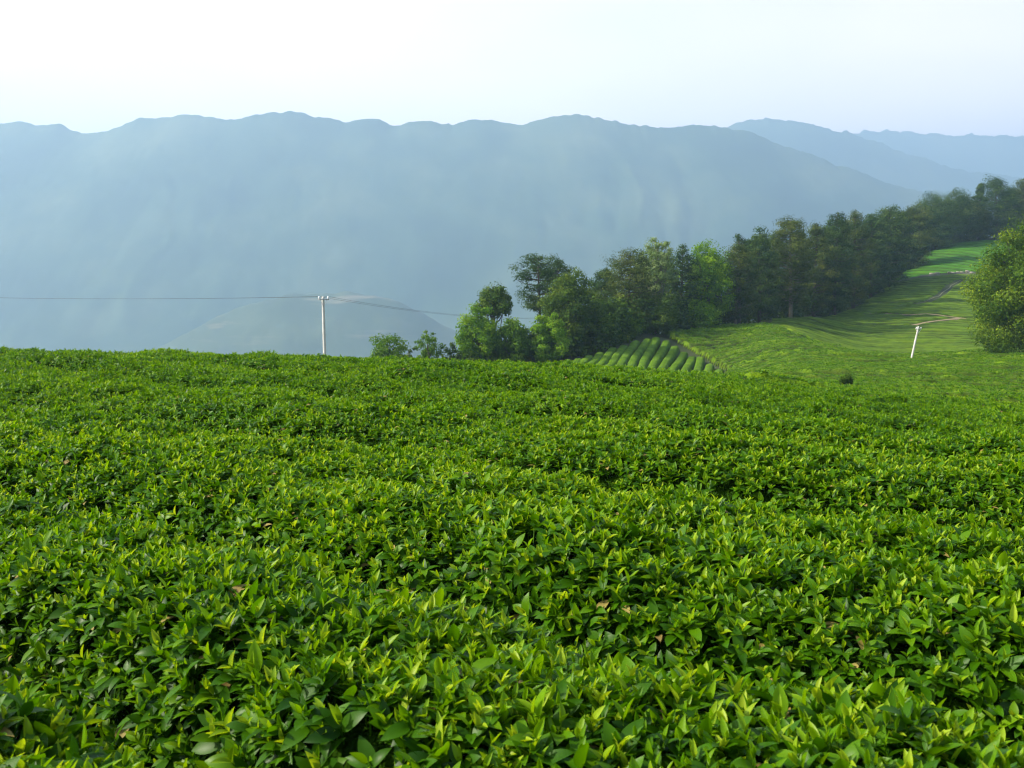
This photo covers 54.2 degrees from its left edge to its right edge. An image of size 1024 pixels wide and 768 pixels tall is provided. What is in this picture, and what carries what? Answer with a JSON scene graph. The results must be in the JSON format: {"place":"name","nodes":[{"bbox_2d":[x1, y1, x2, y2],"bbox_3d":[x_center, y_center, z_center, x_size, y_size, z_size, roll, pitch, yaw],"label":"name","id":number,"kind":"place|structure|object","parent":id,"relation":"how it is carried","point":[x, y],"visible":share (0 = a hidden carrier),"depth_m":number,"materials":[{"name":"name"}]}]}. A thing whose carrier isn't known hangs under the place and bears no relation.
{"place":"outdoors","nodes":[
{"label":"outdoors","id":0,"kind":"place"},
{"bbox_2d":[157,291,481,357],"bbox_3d":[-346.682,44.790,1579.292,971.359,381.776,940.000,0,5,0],"label":"terraced hill","id":1,"kind":"structure","parent":0,"point":[289,323],"depth_m":1564.18,"materials":[{"name":"blue"}]},
{"bbox_2d":[0,111,1001,352],"bbox_3d":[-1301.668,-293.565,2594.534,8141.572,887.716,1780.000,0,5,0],"label":"mountain range","id":2,"kind":"structure","parent":0,"point":[125,234],"depth_m":2416.16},
{"bbox_2d":[0,0,1023,136],"label":"sky","id":3,"kind":"structure","parent":0,"point":[953,68],"materials":[{"name":"white"}]},
{"bbox_2d":[550,237,999,372],"bbox_3d":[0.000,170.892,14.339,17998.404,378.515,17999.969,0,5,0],"label":"ground","id":4,"kind":"structure","parent":0,"point":[681,346],"depth_m":119.27,"materials":[{"name":"green plant"}]},
{"bbox_2d":[318,296,328,353],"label":"utility pole","id":5,"kind":"object","parent":4,"relation":"on","point":[323,326],"visible":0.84,"depth_m":74.79,"materials":[{"name":"concrete"}]},
{"bbox_2d":[41,296,317,298],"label":"power line","id":6,"kind":"object","parent":5,"relation":"attached to","point":[174,298],"visible":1,"depth_m":76.10,"materials":[{"name":"metal"}]},
{"bbox_2d":[66,296,326,298],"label":"power line","id":7,"kind":"object","parent":5,"relation":"attached to","point":[200,298],"visible":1,"depth_m":76.31,"materials":[{"name":"metal"}]},
{"bbox_2d":[324,297,490,317],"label":"power line","id":8,"kind":"object","parent":5,"relation":"attached to","point":[408,310],"visible":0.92,"depth_m":84.91,"materials":[{"name":"metal"}]},
{"bbox_2d":[333,297,499,317],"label":"power line","id":9,"kind":"object","parent":5,"relation":"attached to","point":[417,310],"visible":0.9,"depth_m":84.80,"materials":[{"name":"metal"}]},
{"bbox_2d":[369,333,412,357],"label":"broadleaf tree","id":10,"kind":"object","parent":4,"relation":"on","point":[382,348],"visible":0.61,"depth_m":91.64,"materials":[{"name":"green plant"}]},
{"bbox_2d":[402,347,414,357],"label":"broadleaf tree","id":11,"kind":"object","parent":4,"relation":"on","point":[409,352],"visible":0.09,"depth_m":95.05,"materials":[{"name":"green plant"}]},
{"bbox_2d":[414,330,445,358],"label":"broadleaf tree","id":12,"kind":"object","parent":4,"relation":"on","point":[428,351],"visible":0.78,"depth_m":96.99,"materials":[{"name":"green plant"}]},
{"bbox_2d":[441,342,462,360],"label":"broadleaf tree","id":13,"kind":"object","parent":4,"relation":"on","point":[453,350],"visible":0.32,"depth_m":98.79,"materials":[{"name":"green plant"}]},
{"bbox_2d":[454,302,501,360],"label":"broadleaf tree","id":14,"kind":"object","parent":4,"relation":"on","point":[476,332],"visible":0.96,"depth_m":98.86,"materials":[{"name":"green plant"}]},
{"bbox_2d":[471,281,513,331],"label":"broadleaf tree","id":15,"kind":"object","parent":4,"relation":"on","point":[498,299],"visible":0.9,"depth_m":104.53,"materials":[{"name":"green plant"}]},
{"bbox_2d":[0,322,1023,767],"label":"tea field","id":16,"kind":"structure","parent":4,"relation":"on","point":[454,682],"depth_m":3.77,"materials":[{"name":"green plant"}]},
{"bbox_2d":[491,316,535,362],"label":"broadleaf tree","id":17,"kind":"object","parent":4,"relation":"on","point":[511,331],"visible":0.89,"depth_m":99.82,"materials":[{"name":"green plant"}]},
{"bbox_2d":[524,326,536,362],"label":"broadleaf tree","id":18,"kind":"object","parent":4,"relation":"on","point":[532,336],"visible":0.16,"depth_m":102.25,"materials":[{"name":"green plant"}]},
{"bbox_2d":[507,252,560,314],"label":"pine tree","id":19,"kind":"object","parent":4,"relation":"on","point":[538,266],"visible":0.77,"depth_m":110.74,"materials":[{"name":"green plant"}]},
{"bbox_2d":[529,312,570,363],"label":"broadleaf tree","id":20,"kind":"object","parent":4,"relation":"on","point":[545,338],"visible":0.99,"depth_m":99.93,"materials":[{"name":"green plant"}]},
{"bbox_2d":[536,257,573,296],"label":"pine tree","id":21,"kind":"object","parent":4,"relation":"on","point":[560,265],"visible":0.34,"depth_m":117.02,"materials":[{"name":"green plant"}]},
{"bbox_2d":[534,267,606,356],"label":"broadleaf tree","id":22,"kind":"object","parent":4,"relation":"on","point":[566,295],"visible":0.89,"depth_m":104.86,"materials":[{"name":"green plant"}]},
{"bbox_2d":[578,355,592,364],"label":"tea hedge","id":23,"kind":"object","parent":4,"relation":"on","point":[586,358],"visible":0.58,"depth_m":99.04,"materials":[{"name":"green plant"}]},
{"bbox_2d":[585,352,603,364],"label":"tea hedge","id":24,"kind":"object","parent":4,"relation":"on","point":[598,356],"visible":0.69,"depth_m":100.40,"materials":[{"name":"green plant"}]},
{"bbox_2d":[586,268,622,306],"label":"pine tree","id":25,"kind":"object","parent":4,"relation":"on","point":[600,279],"visible":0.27,"depth_m":128.97,"materials":[{"name":"green plant"}]},
{"bbox_2d":[595,347,616,365],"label":"tea hedge","id":26,"kind":"object","parent":4,"relation":"on","point":[607,355],"visible":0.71,"depth_m":101.95,"materials":[{"name":"green plant"}]},
{"bbox_2d":[604,345,627,365],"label":"tea hedge","id":27,"kind":"object","parent":4,"relation":"on","point":[616,356],"visible":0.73,"depth_m":102.54,"materials":[{"name":"green plant"}]},
{"bbox_2d":[616,340,639,365],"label":"tea hedge","id":28,"kind":"object","parent":4,"relation":"on","point":[627,354],"visible":0.76,"depth_m":104.87,"materials":[{"name":"green plant"}]},
{"bbox_2d":[591,247,669,326],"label":"pine tree","id":29,"kind":"object","parent":4,"relation":"on","point":[634,275],"visible":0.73,"depth_m":120.60,"materials":[{"name":"green plant"}]},
{"bbox_2d":[627,258,648,332],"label":"pine tree","id":30,"kind":"object","parent":4,"relation":"on","point":[640,286],"visible":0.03,"depth_m":140.24,"materials":[{"name":"green plant"}]},
{"bbox_2d":[627,338,650,366],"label":"tea hedge","id":31,"kind":"object","parent":4,"relation":"on","point":[636,356],"visible":0.68,"depth_m":105.32,"materials":[{"name":"green plant"}]},
{"bbox_2d":[637,337,659,368],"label":"tea hedge","id":32,"kind":"object","parent":4,"relation":"on","point":[649,353],"visible":0.73,"depth_m":106.42,"materials":[{"name":"green plant"}]},
{"bbox_2d":[636,237,678,302],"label":"broadleaf tree","id":33,"kind":"object","parent":4,"relation":"on","point":[664,256],"visible":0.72,"depth_m":127.11,"materials":[{"name":"green plant"}]},
{"bbox_2d":[647,340,670,369],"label":"tea hedge","id":34,"kind":"object","parent":4,"relation":"on","point":[659,355],"visible":0.66,"depth_m":106.41,"materials":[{"name":"green plant"}]},
{"bbox_2d":[639,300,678,335],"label":"shrub","id":35,"kind":"object","parent":4,"relation":"on","point":[664,319],"visible":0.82,"depth_m":119.66,"materials":[{"name":"green plant"}]},
{"bbox_2d":[647,256,679,331],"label":"pine tree","id":36,"kind":"object","parent":4,"relation":"on","point":[667,293],"visible":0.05,"depth_m":138.45,"materials":[{"name":"green plant"}]},
{"bbox_2d":[657,346,678,369],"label":"tea hedge","id":37,"kind":"object","parent":4,"relation":"on","point":[669,359],"visible":0.67,"depth_m":106.02,"materials":[{"name":"green plant"}]},
{"bbox_2d":[669,352,687,371],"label":"tea hedge","id":38,"kind":"object","parent":4,"relation":"on","point":[680,361],"visible":0.62,"depth_m":104.94,"materials":[{"name":"green plant"}]},
{"bbox_2d":[662,243,706,330],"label":"pine tree","id":39,"kind":"object","parent":4,"relation":"on","point":[679,264],"visible":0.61,"depth_m":131.32,"materials":[{"name":"green plant"}]},
{"bbox_2d":[681,356,695,371],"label":"tea hedge","id":40,"kind":"object","parent":4,"relation":"on","point":[689,365],"visible":0.53,"depth_m":104.39,"materials":[{"name":"green plant"}]},
{"bbox_2d":[693,356,704,370],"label":"tea hedge","id":41,"kind":"object","parent":4,"relation":"on","point":[700,363],"visible":0.58,"depth_m":104.49,"materials":[{"name":"green plant"}]},
{"bbox_2d":[684,252,720,304],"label":"pine tree","id":42,"kind":"object","parent":4,"relation":"on","point":[701,273],"visible":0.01,"depth_m":139.00,"materials":[{"name":"green plant"}]},
{"bbox_2d":[684,299,722,327],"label":"shrub","id":43,"kind":"object","parent":4,"relation":"on","point":[705,316],"visible":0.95,"depth_m":129.47,"materials":[{"name":"green plant"}]},
{"bbox_2d":[678,239,735,325],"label":"broadleaf tree","id":44,"kind":"object","parent":4,"relation":"on","point":[719,279],"visible":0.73,"depth_m":132.87,"materials":[{"name":"green plant"}]},
{"bbox_2d":[704,363,713,372],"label":"tea hedge","id":45,"kind":"object","parent":4,"relation":"on","point":[709,367],"visible":0.43,"depth_m":101.63,"materials":[{"name":"green plant"}]},
{"bbox_2d":[459,223,1020,363],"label":"undergrowth","id":46,"kind":"object","parent":4,"relation":"on","point":[605,336],"visible":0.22,"depth_m":116.47,"materials":[{"name":"green plant"}]},
{"bbox_2d":[713,241,766,323],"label":"pine tree","id":47,"kind":"object","parent":4,"relation":"on","point":[739,277],"visible":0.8,"depth_m":136.01,"materials":[{"name":"green plant"}]},
{"bbox_2d":[723,233,756,323],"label":"pine tree","id":48,"kind":"object","parent":4,"relation":"on","point":[739,239],"visible":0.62,"depth_m":136.95,"materials":[{"name":"green plant"}]},
{"bbox_2d":[740,226,786,322],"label":"pine tree","id":49,"kind":"object","parent":4,"relation":"on","point":[765,259],"visible":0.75,"depth_m":143.02,"materials":[{"name":"green plant"}]},
{"bbox_2d":[753,233,788,316],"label":"pine tree","id":50,"kind":"object","parent":4,"relation":"on","point":[770,236],"visible":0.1,"depth_m":152.16,"materials":[{"name":"green plant"}]},
{"bbox_2d":[765,215,824,317],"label":"pine tree","id":51,"kind":"object","parent":4,"relation":"on","point":[792,225],"visible":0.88,"depth_m":147.11,"materials":[{"name":"green plant"}]},
{"bbox_2d":[787,233,823,313],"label":"pine tree","id":52,"kind":"object","parent":4,"relation":"on","point":[807,260],"visible":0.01,"depth_m":164.36,"materials":[{"name":"green plant"}]},
{"bbox_2d":[792,220,843,316],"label":"pine tree","id":53,"kind":"object","parent":4,"relation":"on","point":[816,231],"visible":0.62,"depth_m":159.10,"materials":[{"name":"green plant"}]},
{"bbox_2d":[818,225,856,312],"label":"pine tree","id":54,"kind":"object","parent":4,"relation":"on","point":[849,267],"visible":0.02,"depth_m":169.65,"materials":[{"name":"green plant"}]},
{"bbox_2d":[815,211,863,314],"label":"pine tree","id":55,"kind":"object","parent":4,"relation":"on","point":[841,236],"visible":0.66,"depth_m":164.13,"materials":[{"name":"green plant"}]},
{"bbox_2d":[838,373,853,384],"bbox_3d":[16.361,0.234,49.212,0.836,1.574,0.889,0,5,0],"label":"shrub","id":56,"kind":"object","parent":4,"relation":"on","point":[847,379],"visible":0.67,"depth_m":48.95,"materials":[{"name":"green plant"}]},
{"bbox_2d":[838,221,867,305],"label":"pine tree","id":57,"kind":"object","parent":4,"relation":"on","point":[847,257],"visible":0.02,"depth_m":181.97,"materials":[{"name":"green plant"}]},
{"bbox_2d":[842,209,881,308],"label":"pine tree","id":58,"kind":"object","parent":4,"relation":"on","point":[862,239],"visible":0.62,"depth_m":174.98,"materials":[{"name":"green plant"}]},
{"bbox_2d":[861,221,889,295],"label":"pine tree","id":59,"kind":"object","parent":4,"relation":"on","point":[879,250],"visible":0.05,"depth_m":191.56,"materials":[{"name":"green plant"}]},
{"bbox_2d":[857,213,896,297],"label":"pine tree","id":60,"kind":"object","parent":4,"relation":"on","point":[875,222],"visible":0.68,"depth_m":187.27,"materials":[{"name":"green plant"}]},
{"bbox_2d":[868,225,906,280],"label":"pine tree","id":61,"kind":"object","parent":4,"relation":"on","point":[895,247],"visible":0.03,"depth_m":201.14,"materials":[{"name":"green plant"}]},
{"bbox_2d":[874,204,919,288],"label":"pine tree","id":62,"kind":"object","parent":4,"relation":"on","point":[887,215],"visible":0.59,"depth_m":196.72,"materials":[{"name":"green plant"}]},
{"bbox_2d":[772,274,1023,353],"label":"tea field","id":63,"kind":"structure","parent":4,"relation":"on","point":[857,328],"depth_m":153.38,"materials":[{"name":"green plant"}]},
{"bbox_2d":[898,212,923,269],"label":"pine tree","id":64,"kind":"object","parent":4,"relation":"on","point":[917,253],"visible":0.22,"depth_m":217.81,"materials":[{"name":"green plant"}]},
{"bbox_2d":[911,326,921,357],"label":"utility pole","id":65,"kind":"object","parent":4,"relation":"on","point":[915,340],"visible":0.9,"depth_m":92.92,"materials":[{"name":"concrete"}]},
{"bbox_2d":[901,201,943,268],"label":"pine tree","id":66,"kind":"object","parent":4,"relation":"on","point":[924,234],"visible":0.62,"depth_m":218.24,"materials":[{"name":"green plant"}]},
{"bbox_2d":[914,208,949,252],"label":"pine tree","id":67,"kind":"object","parent":4,"relation":"on","point":[935,227],"visible":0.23,"depth_m":238.35,"materials":[{"name":"green plant"}]},
{"bbox_2d":[905,190,970,249],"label":"pine tree","id":68,"kind":"object","parent":4,"relation":"on","point":[934,202],"visible":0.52,"depth_m":238.30,"materials":[{"name":"green plant"}]},
{"bbox_2d":[929,270,974,273],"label":"stone wall","id":69,"kind":"structure","parent":4,"relation":"on","point":[966,271],"depth_m":206.88,"materials":[{"name":"grey stone"}]},
{"bbox_2d":[897,240,1015,279],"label":"tea field","id":70,"kind":"structure","parent":4,"relation":"on","point":[962,256],"depth_m":223.48,"materials":[{"name":"green plant"}]},
{"bbox_2d":[938,186,987,243],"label":"pine tree","id":71,"kind":"object","parent":4,"relation":"on","point":[962,202],"visible":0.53,"depth_m":246.14,"materials":[{"name":"green plant"}]},
{"bbox_2d":[963,196,996,239],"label":"pine tree","id":72,"kind":"object","parent":4,"relation":"on","point":[984,216],"visible":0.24,"depth_m":251.27,"materials":[{"name":"green plant"}]},
{"bbox_2d":[971,183,991,240],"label":"pine tree","id":73,"kind":"object","parent":4,"relation":"on","point":[980,197],"visible":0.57,"depth_m":252.43,"materials":[{"name":"green plant"}]},
{"bbox_2d":[958,211,1023,353],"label":"broadleaf tree","id":74,"kind":"object","parent":4,"relation":"on","point":[997,300],"visible":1,"depth_m":91.20,"materials":[{"name":"green plant"}]},
{"bbox_2d":[975,174,1023,239],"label":"pine tree","id":75,"kind":"object","parent":4,"relation":"on","point":[995,188],"visible":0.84,"depth_m":252.34,"materials":[{"name":"green plant"}]},
{"bbox_2d":[989,185,1023,235],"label":"pine tree","id":76,"kind":"object","parent":4,"relation":"on","point":[1012,205],"visible":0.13,"depth_m":257.22,"materials":[{"name":"green plant"}]},
{"bbox_2d":[994,179,1023,235],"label":"pine tree","id":77,"kind":"object","parent":4,"relation":"on","point":[1021,187],"visible":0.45,"depth_m":254.69,"materials":[{"name":"green plant"}]},
{"bbox_2d":[720,118,1022,210],"bbox_3d":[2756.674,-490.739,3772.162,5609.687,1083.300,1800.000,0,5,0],"label":"mountain ridge","id":78,"kind":"structure","parent":0,"point":[881,161],"depth_m":3844.29,"materials":[{"name":"blue"}]},
{"bbox_2d":[874,313,958,317],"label":"path","id":79,"kind":"structure","parent":0,"point":[930,314],"depth_m":164.42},
{"bbox_2d":[854,129,1023,178],"bbox_3d":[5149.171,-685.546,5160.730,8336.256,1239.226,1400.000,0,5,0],"label":"mountain horizon","id":80,"kind":"structure","parent":0,"point":[971,152],"depth_m":5061.46,"materials":[{"name":"blue"}]},
{"bbox_2d":[913,317,965,324],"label":"path","id":81,"kind":"structure","parent":0,"point":[939,320],"depth_m":157.83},
{"bbox_2d":[920,273,983,275],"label":"path","id":82,"kind":"structure","parent":0,"point":[944,274],"depth_m":206.47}
]}

